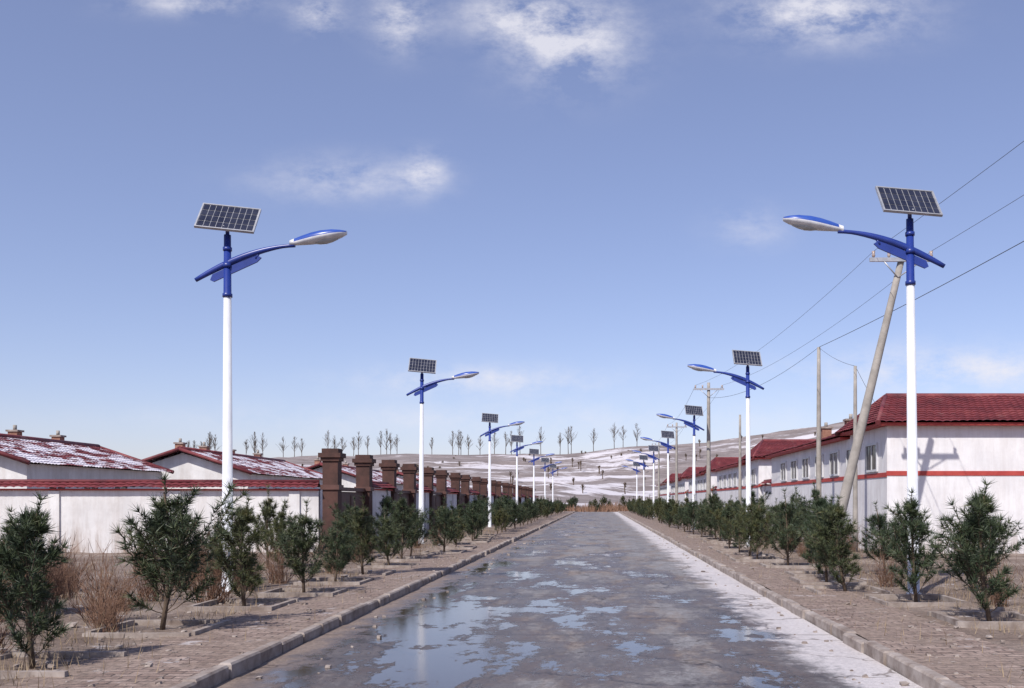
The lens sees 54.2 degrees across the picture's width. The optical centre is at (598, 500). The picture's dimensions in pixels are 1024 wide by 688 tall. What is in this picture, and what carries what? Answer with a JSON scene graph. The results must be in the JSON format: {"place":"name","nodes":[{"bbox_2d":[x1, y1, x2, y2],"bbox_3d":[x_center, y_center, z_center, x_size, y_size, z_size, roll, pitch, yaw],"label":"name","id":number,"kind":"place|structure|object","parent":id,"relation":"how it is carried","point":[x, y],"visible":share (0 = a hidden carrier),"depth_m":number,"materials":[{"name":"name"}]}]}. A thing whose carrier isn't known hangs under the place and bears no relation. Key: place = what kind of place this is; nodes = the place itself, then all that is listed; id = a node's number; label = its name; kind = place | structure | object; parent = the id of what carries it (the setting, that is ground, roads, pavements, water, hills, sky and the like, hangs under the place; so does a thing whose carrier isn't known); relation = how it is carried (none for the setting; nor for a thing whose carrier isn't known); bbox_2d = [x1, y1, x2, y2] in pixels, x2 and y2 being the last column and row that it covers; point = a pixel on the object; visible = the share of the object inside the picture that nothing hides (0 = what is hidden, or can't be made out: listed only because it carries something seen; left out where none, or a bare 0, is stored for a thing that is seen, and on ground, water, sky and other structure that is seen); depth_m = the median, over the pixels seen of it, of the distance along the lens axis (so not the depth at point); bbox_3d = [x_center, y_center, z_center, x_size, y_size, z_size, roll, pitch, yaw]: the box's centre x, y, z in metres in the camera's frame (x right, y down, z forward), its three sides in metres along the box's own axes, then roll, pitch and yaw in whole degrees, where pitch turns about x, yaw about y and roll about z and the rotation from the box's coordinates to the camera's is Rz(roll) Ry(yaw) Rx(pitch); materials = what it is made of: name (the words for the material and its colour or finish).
{"place":"outdoors","nodes":[
{"label":"outdoors","id":0,"kind":"place"},
{"bbox_2d":[0,511,563,685],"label":"earth verge","id":1,"kind":"structure","parent":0,"point":[80,645],"depth_m":14.43,"materials":[{"name":"soil"}]},
{"bbox_2d":[0,587,48,654],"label":"dry shrub","id":2,"kind":"object","parent":1,"relation":"on","point":[3,636],"visible":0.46,"depth_m":10.07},
{"bbox_2d":[0,506,50,611],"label":"pine tree","id":3,"kind":"object","parent":1,"relation":"on","point":[3,539],"visible":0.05,"depth_m":13.60,"materials":[{"name":"green plant"}]},
{"bbox_2d":[0,490,75,668],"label":"pine tree","id":4,"kind":"object","parent":1,"relation":"on","point":[29,529],"visible":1,"depth_m":9.43,"materials":[{"name":"green plant"}]},
{"bbox_2d":[33,550,86,614],"bbox_3d":[-7.697,1.136,14.103,1.022,0.961,0.920,6,-3,-43],"label":"dry shrub","id":5,"kind":"object","parent":1,"relation":"on","point":[58,594],"visible":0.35,"depth_m":14.16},
{"bbox_2d":[43,545,95,598],"bbox_3d":[-8.733,1.168,16.055,1.062,0.884,1.146,-2,4,-8],"label":"dry shrub","id":6,"kind":"object","parent":1,"relation":"on","point":[71,578],"visible":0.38,"depth_m":16.15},
{"bbox_2d":[45,533,99,592],"bbox_3d":[-9.406,1.073,17.348,1.248,1.109,1.551,0,0,0],"label":"dry shrub","id":7,"kind":"object","parent":1,"relation":"on","point":[68,558],"visible":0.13,"depth_m":17.30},
{"bbox_2d":[46,539,142,623],"bbox_3d":[-6.500,1.051,12.863,1.511,1.137,1.203,0,0,29],"label":"dry shrub","id":8,"kind":"object","parent":1,"relation":"on","point":[97,587],"visible":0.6,"depth_m":12.97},
{"bbox_2d":[66,576,137,632],"bbox_3d":[-5.987,1.251,11.985,0.833,0.707,0.732,-2,-1,-35],"label":"dry shrub","id":9,"kind":"object","parent":1,"relation":"on","point":[106,624],"visible":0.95,"depth_m":11.95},
{"bbox_2d":[108,571,158,611],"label":"dry shrub","id":10,"kind":"object","parent":1,"relation":"on","point":[124,603],"visible":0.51,"depth_m":14.40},
{"bbox_2d":[109,549,174,601],"bbox_3d":[-7.073,1.129,15.739,1.071,0.977,0.980,0,0,-42],"label":"dry shrub","id":11,"kind":"object","parent":1,"relation":"on","point":[147,596],"visible":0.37,"depth_m":15.75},
{"bbox_2d":[110,469,250,629],"bbox_3d":[-5.241,0.599,12.139,1.652,2.010,1.899,0,0,3],"label":"pine tree","id":12,"kind":"object","parent":1,"relation":"on","point":[173,562],"visible":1,"depth_m":12.13,"materials":[{"name":"green plant"}]},
{"bbox_2d":[183,532,268,603],"bbox_3d":[-5.926,1.026,15.479,1.371,1.164,1.217,6,-1,-34],"label":"dry shrub","id":13,"kind":"object","parent":1,"relation":"on","point":[212,591],"visible":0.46,"depth_m":15.32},
{"bbox_2d":[193,493,267,605],"bbox_3d":[-5.538,0.724,14.913,1.194,1.735,1.089,4,-3,-25],"label":"pine tree","id":14,"kind":"object","parent":1,"relation":"on","point":[240,527],"visible":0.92,"depth_m":14.87,"materials":[{"name":"green plant"}]},
{"bbox_2d":[194,203,346,591],"bbox_3d":[-5.801,-1.857,17.651,2.676,6.915,0.558,0,0,-5],"label":"street lamp","id":15,"kind":"object","parent":1,"relation":"on","point":[225,218],"visible":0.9,"depth_m":17.55,"materials":[{"name":"metal"}]},
{"bbox_2d":[245,483,297,567],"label":"pine tree","id":16,"kind":"object","parent":1,"relation":"on","point":[267,508],"visible":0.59,"depth_m":23.42,"materials":[{"name":"green plant"}]},
{"bbox_2d":[261,504,302,568],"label":"pine tree","id":17,"kind":"object","parent":1,"relation":"on","point":[276,527],"visible":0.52,"depth_m":21.15,"materials":[{"name":"green plant"}]},
{"bbox_2d":[257,539,313,583],"bbox_3d":[-6.012,1.147,19.177,1.170,0.924,0.915,0,0,-22],"label":"dry shrub","id":18,"kind":"object","parent":1,"relation":"on","point":[281,574],"visible":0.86,"depth_m":19.04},
{"bbox_2d":[320,507,361,581],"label":"pine tree","id":19,"kind":"object","parent":1,"relation":"on","point":[335,547],"visible":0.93,"depth_m":19.23,"materials":[{"name":"green plant"}]},
{"bbox_2d":[329,495,373,558],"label":"pine tree","id":20,"kind":"object","parent":1,"relation":"on","point":[346,512],"visible":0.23,"depth_m":27.00,"materials":[{"name":"green plant"}]},
{"bbox_2d":[375,488,396,531],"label":"pine tree","id":21,"kind":"object","parent":1,"relation":"on","point":[385,502],"visible":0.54,"depth_m":36.23,"materials":[{"name":"green plant"}]},
{"bbox_2d":[386,491,424,558],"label":"pine tree","id":22,"kind":"object","parent":1,"relation":"on","point":[401,509],"visible":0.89,"depth_m":26.64,"materials":[{"name":"green plant"}]},
{"bbox_2d":[389,504,434,555],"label":"pine tree","id":23,"kind":"object","parent":1,"relation":"on","point":[420,531],"visible":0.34,"depth_m":28.50,"materials":[{"name":"green plant"}]},
{"bbox_2d":[406,358,478,543],"bbox_3d":[-5.768,-1.858,36.862,2.681,6.919,0.558,0,0,-6],"label":"street lamp","id":24,"kind":"object","parent":1,"relation":"on","point":[421,366],"visible":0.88,"depth_m":36.75,"materials":[{"name":"metal"}]},
{"bbox_2d":[480,413,524,526],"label":"street lamp","id":25,"kind":"object","parent":1,"relation":"on","point":[489,417],"visible":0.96,"depth_m":59.94,"materials":[{"name":"metal"}]},
{"bbox_2d":[0,527,1023,687],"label":"dry grass","id":26,"kind":"structure","parent":1,"relation":"on","point":[134,630],"depth_m":14.66,"materials":[{"name":"plant"}]},
{"bbox_2d":[510,435,542,519],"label":"street lamp","id":27,"kind":"object","parent":1,"relation":"on","point":[516,438],"visible":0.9,"depth_m":79.94,"materials":[{"name":"metal"}]},
{"bbox_2d":[528,449,553,500],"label":"street lamp","id":28,"kind":"object","parent":1,"relation":"on","point":[533,452],"visible":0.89,"depth_m":100.96,"materials":[{"name":"metal"}]},
{"bbox_2d":[0,511,573,687],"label":"brick pavement","id":29,"kind":"structure","parent":0,"point":[223,645],"depth_m":11.34,"materials":[{"name":"brick"}]},
{"bbox_2d":[275,496,340,592],"bbox_3d":[-4.975,0.748,16.981,1.163,1.709,1.267,5,1,45],"label":"pine tree","id":30,"kind":"object","parent":29,"relation":"on","point":[304,542],"visible":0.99,"depth_m":16.83,"materials":[{"name":"green plant"}]},
{"bbox_2d":[334,494,377,573],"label":"pine tree","id":31,"kind":"object","parent":29,"relation":"on","point":[357,525],"visible":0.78,"depth_m":21.22,"materials":[{"name":"green plant"}]},
{"bbox_2d":[370,506,407,564],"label":"pine tree","id":32,"kind":"object","parent":29,"relation":"on","point":[385,533],"visible":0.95,"depth_m":23.81,"materials":[{"name":"green plant"}]},
{"bbox_2d":[424,497,461,551],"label":"pine tree","id":33,"kind":"object","parent":29,"relation":"on","point":[444,514],"visible":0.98,"depth_m":30.08,"materials":[{"name":"green plant"}]},
{"bbox_2d":[448,513,466,546],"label":"pine tree","id":34,"kind":"object","parent":29,"relation":"on","point":[463,527],"visible":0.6,"depth_m":32.77,"materials":[{"name":"green plant"}]},
{"bbox_2d":[461,505,488,540],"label":"pine tree","id":35,"kind":"object","parent":29,"relation":"on","point":[470,524],"visible":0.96,"depth_m":38.11,"materials":[{"name":"green plant"}]},
{"bbox_2d":[463,492,488,538],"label":"pine tree","id":36,"kind":"object","parent":29,"relation":"on","point":[478,507],"visible":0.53,"depth_m":39.87,"materials":[{"name":"green plant"}]},
{"bbox_2d":[485,495,512,531],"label":"pine tree","id":37,"kind":"object","parent":29,"relation":"on","point":[501,504],"visible":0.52,"depth_m":49.57,"materials":[{"name":"green plant"}]},
{"bbox_2d":[490,507,512,533],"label":"pine tree","id":38,"kind":"object","parent":29,"relation":"on","point":[500,516],"visible":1,"depth_m":47.17,"materials":[{"name":"green plant"}]},
{"bbox_2d":[416,492,428,532],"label":"masonry","id":39,"kind":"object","parent":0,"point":[426,503],"visible":0.24,"depth_m":47.44,"materials":[{"name":"white paint"}]},
{"bbox_2d":[0,0,1023,459],"label":"sky","id":40,"kind":"structure","parent":0,"point":[573,206],"materials":[{"name":"blue"}]},
{"bbox_2d":[274,422,843,507],"bbox_3d":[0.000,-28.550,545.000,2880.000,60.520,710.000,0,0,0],"label":"terraced hill","id":41,"kind":"structure","parent":0,"point":[610,484],"depth_m":358.26,"materials":[{"name":"snow"}]},
{"bbox_2d":[186,424,815,493],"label":"distant tree row","id":42,"kind":"object","parent":41,"relation":"on","point":[390,443],"visible":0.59,"depth_m":423.83,"materials":[{"name":"brown plant"}]},
{"bbox_2d":[213,512,921,687],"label":"road","id":43,"kind":"structure","parent":0,"point":[596,600],"depth_m":12.60,"materials":[{"name":"asphalt"}]},
{"bbox_2d":[443,511,868,640],"bbox_3d":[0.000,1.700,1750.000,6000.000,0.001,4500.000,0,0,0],"label":"ground","id":44,"kind":"structure","parent":0,"point":[771,590],"depth_m":17.96,"materials":[{"name":"soil"}]},
{"bbox_2d":[0,456,161,488],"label":"walls","id":45,"kind":"structure","parent":44,"relation":"on","point":[11,469],"depth_m":39.76,"materials":[{"name":"paint"}]},
{"bbox_2d":[0,433,173,473],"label":"roof","id":46,"kind":"structure","parent":45,"relation":"on","point":[27,450],"depth_m":42.83,"materials":[{"name":"red tile"}]},
{"bbox_2d":[0,490,319,552],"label":"masonry","id":47,"kind":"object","parent":44,"relation":"on","point":[86,515],"visible":0.44,"depth_m":30.58,"materials":[{"name":"paint"}]},
{"bbox_2d":[0,479,320,490],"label":"tile coping","id":48,"kind":"object","parent":47,"relation":"on","point":[84,483],"visible":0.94,"depth_m":30.67,"materials":[{"name":"tile"}]},
{"bbox_2d":[153,453,321,520],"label":"walls","id":49,"kind":"structure","parent":44,"relation":"on","point":[183,466],"depth_m":51.00,"materials":[{"name":"paint"}]},
{"bbox_2d":[142,446,321,478],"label":"roof","id":50,"kind":"structure","parent":49,"relation":"on","point":[249,464],"depth_m":55.51,"materials":[{"name":"red tile"}]},
{"bbox_2d":[318,448,375,551],"bbox_3d":[-8.400,0.030,33.550,0.700,3.340,5.000,0,0,0],"label":"gateway","id":51,"kind":"object","parent":44,"relation":"on","point":[332,487],"visible":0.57,"depth_m":31.37,"materials":[{"name":"brick"}]},
{"bbox_2d":[342,492,362,514],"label":"door leaves","id":52,"kind":"structure","parent":51,"relation":"in","point":[347,497],"depth_m":33.70,"materials":[{"name":"brown paint"}]},
{"bbox_2d":[314,467,402,493],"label":"walls","id":53,"kind":"structure","parent":44,"relation":"on","point":[348,481],"depth_m":72.00,"materials":[{"name":"paint"}]},
{"bbox_2d":[306,462,418,484],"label":"roof","id":54,"kind":"structure","parent":53,"relation":"on","point":[351,471],"depth_m":77.15,"materials":[{"name":"red tile"}]},
{"bbox_2d":[170,511,574,687],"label":"kerb","id":55,"kind":"structure","parent":44,"relation":"on","point":[221,672],"depth_m":11.96,"materials":[{"name":"concrete"}]},
{"bbox_2d":[372,490,390,540],"bbox_3d":[-8.400,0.650,37.850,0.360,2.100,3.700,0,0,0],"label":"masonry","id":56,"kind":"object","parent":44,"relation":"on","point":[377,497],"visible":0.21,"depth_m":37.30,"materials":[{"name":"white paint"}]},
{"bbox_2d":[379,460,418,539],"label":"gateway","id":57,"kind":"object","parent":44,"relation":"on","point":[389,468],"visible":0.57,"depth_m":42.91,"materials":[{"name":"brick"}]},
{"bbox_2d":[424,467,448,531],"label":"gateway","id":58,"kind":"object","parent":44,"relation":"on","point":[437,495],"visible":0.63,"depth_m":51.39,"materials":[{"name":"brick"}]},
{"bbox_2d":[449,473,471,509],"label":"gateway","id":59,"kind":"object","parent":44,"relation":"on","point":[463,496],"visible":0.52,"depth_m":61.67,"materials":[{"name":"brick"}]},
{"bbox_2d":[471,477,487,501],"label":"gateway","id":60,"kind":"object","parent":44,"relation":"on","point":[479,484],"visible":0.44,"depth_m":71.84,"materials":[{"name":"brick"}]},
{"bbox_2d":[0,534,1023,687],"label":"loose stones","id":61,"kind":"object","parent":44,"relation":"on","point":[150,664],"visible":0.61,"depth_m":12.37,"materials":[{"name":"stone"}]},
{"bbox_2d":[0,534,1023,678],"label":"tree pit edging","id":62,"kind":"object","parent":44,"relation":"on","point":[775,562],"visible":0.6,"depth_m":15.45,"materials":[{"name":"concrete"}]},
{"bbox_2d":[564,501,628,511],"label":"scrub","id":63,"kind":"object","parent":44,"relation":"on","point":[615,508],"visible":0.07,"depth_m":156.08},
{"bbox_2d":[667,423,686,503],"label":"utility pole","id":64,"kind":"object","parent":44,"relation":"on","point":[676,463],"visible":0.88,"depth_m":83.91,"materials":[{"name":"concrete"}]},
{"bbox_2d":[671,478,688,504],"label":"walls","id":65,"kind":"structure","parent":44,"relation":"on","point":[681,497],"depth_m":102.95,"materials":[{"name":"white paint"}]},
{"bbox_2d":[689,472,716,504],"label":"walls","id":66,"kind":"structure","parent":44,"relation":"on","point":[700,495],"depth_m":83.20,"materials":[{"name":"white paint"}]},
{"bbox_2d":[694,382,723,528],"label":"utility pole","id":67,"kind":"object","parent":44,"relation":"on","point":[708,467],"visible":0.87,"depth_m":55.91,"materials":[{"name":"concrete"}]},
{"bbox_2d":[738,415,741,504],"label":"utility pole","id":68,"kind":"object","parent":44,"relation":"on","point":[740,485],"visible":0.7,"depth_m":51.94,"materials":[{"name":"concrete"}]},
{"bbox_2d":[717,459,771,520],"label":"walls","id":69,"kind":"structure","parent":44,"relation":"on","point":[763,467],"depth_m":58.88,"materials":[{"name":"white paint"}]},
{"bbox_2d":[719,468,755,487],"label":"windows","id":70,"kind":"structure","parent":69,"relation":"attached to","point":[753,476],"depth_m":63.70,"materials":[{"name":"grey glass"}]},
{"bbox_2d":[713,457,771,490],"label":"trim","id":71,"kind":"structure","parent":69,"relation":"attached to","point":[737,465],"depth_m":60.33,"materials":[{"name":"red paint"}]},
{"bbox_2d":[618,511,964,687],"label":"kerb","id":72,"kind":"structure","parent":44,"relation":"on","point":[922,676],"depth_m":11.72,"materials":[{"name":"concrete"}]},
{"bbox_2d":[816,347,821,497],"bbox_3d":[7.750,-1.850,35.000,0.220,7.100,0.220,0,0,0],"label":"utility pole","id":73,"kind":"object","parent":44,"relation":"on","point":[818,455],"visible":0.68,"depth_m":34.94,"materials":[{"name":"concrete"}]},
{"bbox_2d":[852,366,857,551],"bbox_3d":[8.000,-1.250,31.000,0.180,5.900,0.180,0,0,0],"label":"utility pole","id":74,"kind":"object","parent":44,"relation":"on","point":[855,499],"visible":0.62,"depth_m":30.95,"materials":[{"name":"concrete"}]},
{"bbox_2d":[834,251,935,556],"bbox_3d":[7.307,-2.467,26.000,2.906,8.404,0.300,0,0,0],"label":"utility pole","id":75,"kind":"object","parent":44,"relation":"on","point":[848,480],"visible":0.73,"depth_m":25.91,"materials":[{"name":"concrete"}]},
{"bbox_2d":[772,426,1023,553],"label":"walls","id":76,"kind":"structure","parent":44,"relation":"on","point":[970,448],"depth_m":30.00,"materials":[{"name":"white paint"}]},
{"bbox_2d":[780,442,877,481],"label":"windows","id":77,"kind":"structure","parent":76,"relation":"attached to","point":[871,457],"depth_m":37.05,"materials":[{"name":"grey glass"}]},
{"bbox_2d":[763,393,1023,456],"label":"roof","id":78,"kind":"structure","parent":76,"relation":"on","point":[966,407],"depth_m":31.11,"materials":[{"name":"red tile"}]},
{"bbox_2d":[765,422,1023,485],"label":"trim","id":79,"kind":"structure","parent":76,"relation":"attached to","point":[941,473],"depth_m":29.98,"materials":[{"name":"red paint"}]},
{"bbox_2d":[686,457,743,476],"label":"roof","id":80,"kind":"structure","parent":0,"point":[717,462],"depth_m":78.36,"materials":[{"name":"red tile"}]},
{"bbox_2d":[713,439,815,469],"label":"roof","id":81,"kind":"structure","parent":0,"point":[762,448],"depth_m":55.52,"materials":[{"name":"red tile"}]},
{"bbox_2d":[619,511,1023,687],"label":"brick pavement","id":82,"kind":"structure","parent":0,"point":[972,658],"depth_m":12.18,"materials":[{"name":"brick"}]},
{"bbox_2d":[718,500,735,548],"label":"pine tree","id":83,"kind":"object","parent":82,"relation":"on","point":[724,534],"visible":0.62,"depth_m":32.43,"materials":[{"name":"green plant"}]},
{"bbox_2d":[730,506,745,552],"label":"pine tree","id":84,"kind":"object","parent":82,"relation":"on","point":[735,544],"visible":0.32,"depth_m":30.06,"materials":[{"name":"green plant"}]},
{"bbox_2d":[718,497,763,555],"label":"pine tree","id":85,"kind":"object","parent":82,"relation":"on","point":[739,520],"visible":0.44,"depth_m":28.26,"materials":[{"name":"green plant"}]},
{"bbox_2d":[738,498,784,558],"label":"pine tree","id":86,"kind":"object","parent":82,"relation":"on","point":[753,533],"visible":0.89,"depth_m":26.29,"materials":[{"name":"green plant"}]},
{"bbox_2d":[628,511,1023,652],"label":"earth verge","id":87,"kind":"structure","parent":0,"point":[1013,641],"depth_m":17.72,"materials":[{"name":"soil"}]},
{"bbox_2d":[640,430,675,501],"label":"street lamp","id":88,"kind":"object","parent":87,"relation":"on","point":[667,434],"visible":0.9,"depth_m":74.94,"materials":[{"name":"metal"}]},
{"bbox_2d":[656,405,703,529],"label":"street lamp","id":89,"kind":"object","parent":87,"relation":"on","point":[693,410],"visible":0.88,"depth_m":54.94,"materials":[{"name":"metal"}]},
{"bbox_2d":[678,493,697,533],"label":"pine tree","id":90,"kind":"object","parent":87,"relation":"on","point":[690,509],"visible":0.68,"depth_m":46.96,"materials":[{"name":"green plant"}]},
{"bbox_2d":[692,499,707,536],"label":"pine tree","id":91,"kind":"object","parent":87,"relation":"on","point":[700,524],"visible":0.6,"depth_m":42.60,"materials":[{"name":"green plant"}]},
{"bbox_2d":[693,485,723,539],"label":"pine tree","id":92,"kind":"object","parent":87,"relation":"on","point":[713,505],"visible":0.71,"depth_m":39.93,"materials":[{"name":"green plant"}]},
{"bbox_2d":[687,350,763,546],"bbox_3d":[4.462,-1.855,34.770,2.683,6.913,0.571,0,0,-1],"label":"street lamp","id":93,"kind":"object","parent":87,"relation":"on","point":[747,358],"visible":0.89,"depth_m":34.75,"materials":[{"name":"metal"}]},
{"bbox_2d":[734,484,774,528],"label":"pine tree","id":94,"kind":"object","parent":87,"relation":"on","point":[753,500],"visible":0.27,"depth_m":37.95,"materials":[{"name":"green plant"}]},
{"bbox_2d":[758,489,806,564],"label":"pine tree","id":95,"kind":"object","parent":87,"relation":"on","point":[787,510],"visible":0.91,"depth_m":23.77,"materials":[{"name":"green plant"}]},
{"bbox_2d":[789,481,832,539],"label":"pine tree","id":96,"kind":"object","parent":87,"relation":"on","point":[805,505],"visible":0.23,"depth_m":28.98,"materials":[{"name":"green plant"}]},
{"bbox_2d":[790,495,841,581],"bbox_3d":[4.303,0.696,19.483,1.111,1.776,1.316,5,3,19],"label":"pine tree","id":97,"kind":"object","parent":87,"relation":"on","point":[808,530],"visible":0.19,"depth_m":19.34,"materials":[{"name":"green plant"}]},
{"bbox_2d":[798,489,853,573],"bbox_3d":[4.916,0.655,21.047,1.221,1.877,1.449,-3,1,-15],"label":"pine tree","id":98,"kind":"object","parent":87,"relation":"on","point":[820,501],"visible":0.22,"depth_m":21.08,"materials":[{"name":"green plant"}]},
{"bbox_2d":[794,494,864,590],"bbox_3d":[4.003,0.737,17.482,1.247,1.770,1.362,-2,-3,4],"label":"pine tree","id":99,"kind":"object","parent":87,"relation":"on","point":[830,526],"visible":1,"depth_m":17.32,"materials":[{"name":"green plant"}]},
{"bbox_2d":[783,186,945,593],"bbox_3d":[4.438,-1.854,16.578,2.686,6.911,0.571,0,0,-1],"label":"street lamp","id":100,"kind":"object","parent":87,"relation":"on","point":[909,202],"visible":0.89,"depth_m":16.55,"materials":[{"name":"metal"}]},
{"bbox_2d":[852,501,895,572],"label":"pine tree","id":101,"kind":"object","parent":87,"relation":"on","point":[878,521],"visible":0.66,"depth_m":22.00,"materials":[{"name":"green plant"}]},
{"bbox_2d":[857,548,906,586],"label":"dry shrub","id":102,"kind":"object","parent":87,"relation":"on","point":[888,579],"visible":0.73,"depth_m":18.46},
{"bbox_2d":[861,486,944,601],"bbox_3d":[4.882,0.673,15.735,1.122,1.862,1.268,0,0,-20],"label":"pine tree","id":103,"kind":"object","parent":87,"relation":"on","point":[915,525],"visible":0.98,"depth_m":15.51,"materials":[{"name":"green plant"}]},
{"bbox_2d":[925,476,1021,620],"bbox_3d":[4.840,0.630,13.136,1.338,1.947,1.263,0,2,-6],"label":"pine tree","id":104,"kind":"object","parent":87,"relation":"on","point":[966,558],"visible":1,"depth_m":13.01,"materials":[{"name":"green plant"}]},
{"bbox_2d":[956,487,1023,590],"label":"pine tree","id":105,"kind":"object","parent":87,"relation":"on","point":[1017,547],"visible":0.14,"depth_m":17.43,"materials":[{"name":"green plant"}]},
{"bbox_2d":[968,557,1017,606],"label":"dry shrub","id":106,"kind":"object","parent":87,"relation":"on","point":[996,596],"visible":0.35,"depth_m":14.82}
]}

